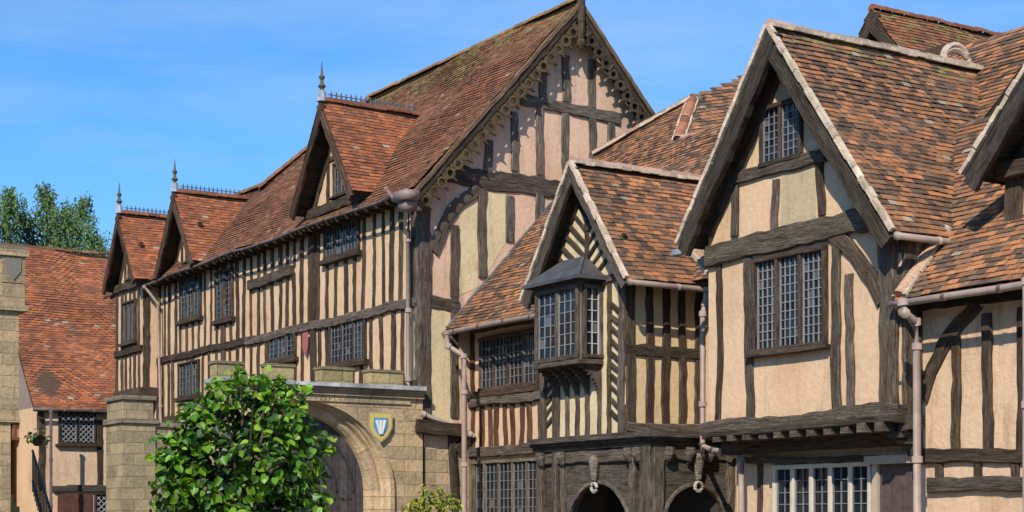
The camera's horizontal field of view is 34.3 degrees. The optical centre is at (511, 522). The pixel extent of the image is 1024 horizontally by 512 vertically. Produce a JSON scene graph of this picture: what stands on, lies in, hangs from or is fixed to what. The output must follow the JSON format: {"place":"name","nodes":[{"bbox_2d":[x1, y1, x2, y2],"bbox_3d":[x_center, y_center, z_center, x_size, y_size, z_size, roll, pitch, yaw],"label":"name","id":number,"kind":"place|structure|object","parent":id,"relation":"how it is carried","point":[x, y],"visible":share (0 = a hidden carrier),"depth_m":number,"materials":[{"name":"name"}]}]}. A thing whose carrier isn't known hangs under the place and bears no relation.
{"place":"outdoors","nodes":[
{"label":"outdoors","id":0,"kind":"place"},
{"bbox_2d":[24,413,51,447],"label":"hanging flower basket","id":1,"kind":"object","parent":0,"point":[38,440],"visible":1,"depth_m":50.91,"materials":[{"name":"green plant"}]},
{"bbox_2d":[0,0,1023,255],"label":"sky","id":2,"kind":"structure","parent":0,"point":[96,96],"materials":[{"name":"blue"}]},
{"label":"ground","id":3,"kind":"structure","parent":0,"visible":0},
{"bbox_2d":[11,494,19,511],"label":"stone steps","id":4,"kind":"structure","parent":3,"relation":"on","point":[15,507],"depth_m":48.56,"materials":[{"name":"grey stone"}]},
{"bbox_2d":[12,424,19,439],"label":"stone outbuilding","id":5,"kind":"structure","parent":3,"relation":"on","point":[15,431],"depth_m":56.12,"materials":[{"name":"stone"}]},
{"bbox_2d":[16,427,18,436],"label":"window glass","id":6,"kind":"structure","parent":5,"relation":"in","point":[17,428],"depth_m":56.22,"materials":[{"name":"beige glass"}]},
{"bbox_2d":[0,181,112,256],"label":"willow tree","id":7,"kind":"object","parent":3,"relation":"on","point":[70,228],"visible":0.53,"depth_m":77.15,"materials":[{"name":"green plant"}]},
{"bbox_2d":[11,359,106,511],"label":"plaster walls","id":8,"kind":"structure","parent":3,"relation":"on","point":[74,465],"depth_m":55.07,"materials":[{"name":"beige paint"}]},
{"bbox_2d":[19,254,107,511],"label":"timber frame","id":9,"kind":"object","parent":8,"relation":"on","point":[100,487],"visible":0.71,"depth_m":54.75,"materials":[{"name":"brown wood"}]},
{"bbox_2d":[0,242,115,409],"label":"roof tiles","id":10,"kind":"object","parent":9,"relation":"on","point":[67,325],"visible":0.42,"depth_m":57.06,"materials":[{"name":"tile"}]},
{"bbox_2d":[62,413,105,511],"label":"window glass","id":11,"kind":"object","parent":9,"relation":"attached to","point":[98,506],"visible":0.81,"depth_m":54.84,"materials":[{"name":"grey glass"}]},
{"bbox_2d":[61,412,105,511],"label":"window leads","id":12,"kind":"object","parent":11,"relation":"attached to","point":[62,428],"depth_m":54.84,"materials":[{"name":"grey metal"}]},
{"bbox_2d":[66,413,105,508],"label":"interior","id":13,"kind":"object","parent":9,"relation":"attached to","point":[88,440],"visible":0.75,"depth_m":54.95,"materials":[{"name":"black"}]},
{"bbox_2d":[57,494,91,511],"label":"door","id":14,"kind":"structure","parent":8,"relation":"attached to","point":[74,502],"depth_m":54.70,"materials":[{"name":"red wood"}]},
{"bbox_2d":[33,407,106,508],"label":"rainwater pipes","id":15,"kind":"object","parent":3,"relation":"on","point":[50,410],"visible":0.47,"depth_m":53.17,"materials":[{"name":"grey metal"}]},
{"bbox_2d":[103,395,208,511],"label":"stone walls","id":16,"kind":"structure","parent":3,"relation":"on","point":[133,426],"depth_m":39.48,"materials":[{"name":"beige stone"}]},
{"bbox_2d":[204,360,426,511],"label":"stone gateway","id":17,"kind":"object","parent":3,"relation":"on","point":[374,463],"visible":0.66,"depth_m":35.25,"materials":[{"name":"stone"}]},
{"bbox_2d":[225,414,362,511],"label":"door","id":18,"kind":"structure","parent":17,"relation":"in","point":[343,481],"depth_m":35.24,"materials":[{"name":"wood"}]},
{"bbox_2d":[102,0,654,511],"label":"timber framed guildhall","id":19,"kind":"structure","parent":3,"relation":"on","point":[386,226],"depth_m":38.60,"materials":[{"name":"paint"}]},
{"bbox_2d":[124,168,362,395],"bbox_3d":[-7.501,-6.070,44.619,0.449,4.800,15.098,0,0,-34],"label":"window glass","id":20,"kind":"structure","parent":19,"relation":"in","point":[337,333],"depth_m":39.84,"materials":[{"name":"glass"}]},
{"bbox_2d":[401,481,463,511],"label":"spotted laurel shrub","id":21,"kind":"object","parent":3,"relation":"on","point":[440,502],"visible":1,"depth_m":26.92,"materials":[{"name":"green plant"}]},
{"bbox_2d":[474,301,736,511],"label":"plaster walls","id":22,"kind":"structure","parent":3,"relation":"on","point":[517,405],"depth_m":35.27,"materials":[{"name":"beige paint"}]},
{"bbox_2d":[519,156,744,511],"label":"gabled timber porch","id":23,"kind":"object","parent":3,"relation":"on","point":[619,365],"visible":0.91,"depth_m":29.34,"materials":[{"name":"paint"}]},
{"bbox_2d":[540,288,597,358],"bbox_3d":[0.908,-3.552,29.704,1.376,1.172,0.336,0,0,42],"label":"window glass","id":24,"kind":"structure","parent":23,"relation":"in","point":[595,294],"depth_m":29.57,"materials":[{"name":"glass"}]},
{"bbox_2d":[466,74,1017,511],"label":"timber frame","id":25,"kind":"object","parent":3,"relation":"on","point":[522,392],"visible":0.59,"depth_m":35.42,"materials":[{"name":"brown wood"}]},
{"bbox_2d":[441,313,533,511],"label":"rainwater pipes","id":26,"kind":"object","parent":25,"relation":"attached to","point":[446,334],"visible":0.79,"depth_m":35.25,"materials":[{"name":"grey metal"}]},
{"bbox_2d":[477,341,534,511],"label":"interior","id":27,"kind":"object","parent":25,"relation":"attached to","point":[495,463],"visible":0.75,"depth_m":34.80,"materials":[{"name":"black"}]},
{"bbox_2d":[477,333,535,511],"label":"window glass","id":28,"kind":"object","parent":25,"relation":"attached to","point":[531,354],"visible":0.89,"depth_m":35.24,"materials":[{"name":"grey glass"}]},
{"bbox_2d":[475,333,535,511],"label":"window leads","id":29,"kind":"object","parent":28,"relation":"attached to","point":[499,378],"depth_m":35.42,"materials":[{"name":"grey metal"}]},
{"bbox_2d":[446,26,1023,329],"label":"roof tiles","id":30,"kind":"object","parent":25,"relation":"on","point":[1000,57],"visible":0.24,"depth_m":35.43,"materials":[{"name":"tile"}]},
{"bbox_2d":[446,95,702,327],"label":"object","id":31,"kind":"object","parent":30,"relation":"on","point":[640,125],"visible":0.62,"depth_m":36.92,"materials":[{"name":"beige stone"}]},
{"bbox_2d":[709,82,926,511],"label":"plaster walls","id":32,"kind":"structure","parent":3,"relation":"on","point":[792,384],"depth_m":25.22,"materials":[{"name":"beige paint"}]},
{"bbox_2d":[678,29,977,511],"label":"timber frame","id":33,"kind":"object","parent":32,"relation":"attached to","point":[886,420],"visible":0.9,"depth_m":24.83,"materials":[{"name":"brown wood"}]},
{"bbox_2d":[671,249,683,255],"bbox_3d":[2.714,-4.375,26.824,0.150,0.090,0.250,0,0,-32],"label":"lead work","id":34,"kind":"object","parent":33,"relation":"attached to","point":[676,252],"visible":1,"depth_m":26.80,"materials":[{"name":"grey metal"}]},
{"bbox_2d":[764,110,823,508],"bbox_3d":[4.519,-3.038,25.178,0.550,6.675,2.100,0,0,-32],"label":"interior","id":35,"kind":"object","parent":33,"relation":"attached to","point":[805,494],"visible":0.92,"depth_m":25.67,"materials":[{"name":"black"}]},
{"bbox_2d":[759,104,866,511],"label":"window glass","id":36,"kind":"object","parent":33,"relation":"attached to","point":[837,483],"visible":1,"depth_m":25.19,"materials":[{"name":"glass"}]},
{"bbox_2d":[757,103,866,511],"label":"window leads","id":37,"kind":"object","parent":36,"relation":"attached to","point":[790,301],"depth_m":25.20,"materials":[{"name":"grey metal"}]},
{"bbox_2d":[693,18,981,270],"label":"roof tiles","id":38,"kind":"object","parent":33,"relation":"on","point":[895,120],"visible":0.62,"depth_m":24.85,"materials":[{"name":"tile"}]},
{"bbox_2d":[674,22,985,275],"bbox_3d":[5.431,-5.918,27.057,7.226,3.845,4.948,0,0,-53],"label":"roof edge trim","id":39,"kind":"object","parent":38,"relation":"on","point":[958,48],"visible":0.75,"depth_m":25.34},
{"bbox_2d":[880,463,912,511],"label":"door","id":40,"kind":"structure","parent":32,"relation":"attached to","point":[896,487],"depth_m":23.96,"materials":[{"name":"wood"}]},
{"bbox_2d":[771,454,909,511],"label":"painted joinery","id":41,"kind":"object","parent":3,"relation":"on","point":[872,463],"visible":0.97,"depth_m":24.77,"materials":[{"name":"paint"}]},
{"bbox_2d":[888,64,1023,511],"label":"timber framed wing","id":42,"kind":"structure","parent":3,"relation":"on","point":[963,289],"depth_m":22.48,"materials":[{"name":"beige paint"}]},
{"bbox_2d":[893,231,950,244],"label":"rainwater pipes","id":43,"kind":"object","parent":42,"relation":"attached to","point":[898,235],"visible":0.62,"depth_m":22.91,"materials":[{"name":"beige metal"}]},
{"label":"street","id":44,"kind":"structure","parent":0,"visible":0},
{"bbox_2d":[0,244,28,511],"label":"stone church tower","id":45,"kind":"structure","parent":44,"relation":"on","point":[13,307],"depth_m":39.72,"materials":[{"name":"beige stone"}]},
{"bbox_2d":[145,364,339,511],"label":"lime tree","id":46,"kind":"object","parent":44,"relation":"on","point":[249,486],"visible":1,"depth_m":23.76,"materials":[{"name":"green plant"}]},
{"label":"plaster walls","id":47,"kind":"object","parent":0,"visible":0},
{"bbox_2d":[859,10,990,54],"bbox_3d":[12.310,-8.059,36.647,12.030,4.573,6.973,0,0,-32],"label":"timber frame","id":48,"kind":"object","parent":47,"relation":"on","point":[873,29],"visible":0.15,"depth_m":33.32,"materials":[{"name":"brown wood"}]},
{"bbox_2d":[858,3,1001,50],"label":"roof tiles","id":49,"kind":"object","parent":48,"relation":"on","point":[906,30],"visible":0.09,"depth_m":33.80,"materials":[{"name":"tile"}]},
{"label":"pavement","id":50,"kind":"structure","parent":0,"visible":0},
{"bbox_2d":[31,450,51,511],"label":"iron railing","id":51,"kind":"object","parent":50,"relation":"on","point":[40,496],"visible":1,"depth_m":46.62,"materials":[{"name":"black metal"}]}
]}

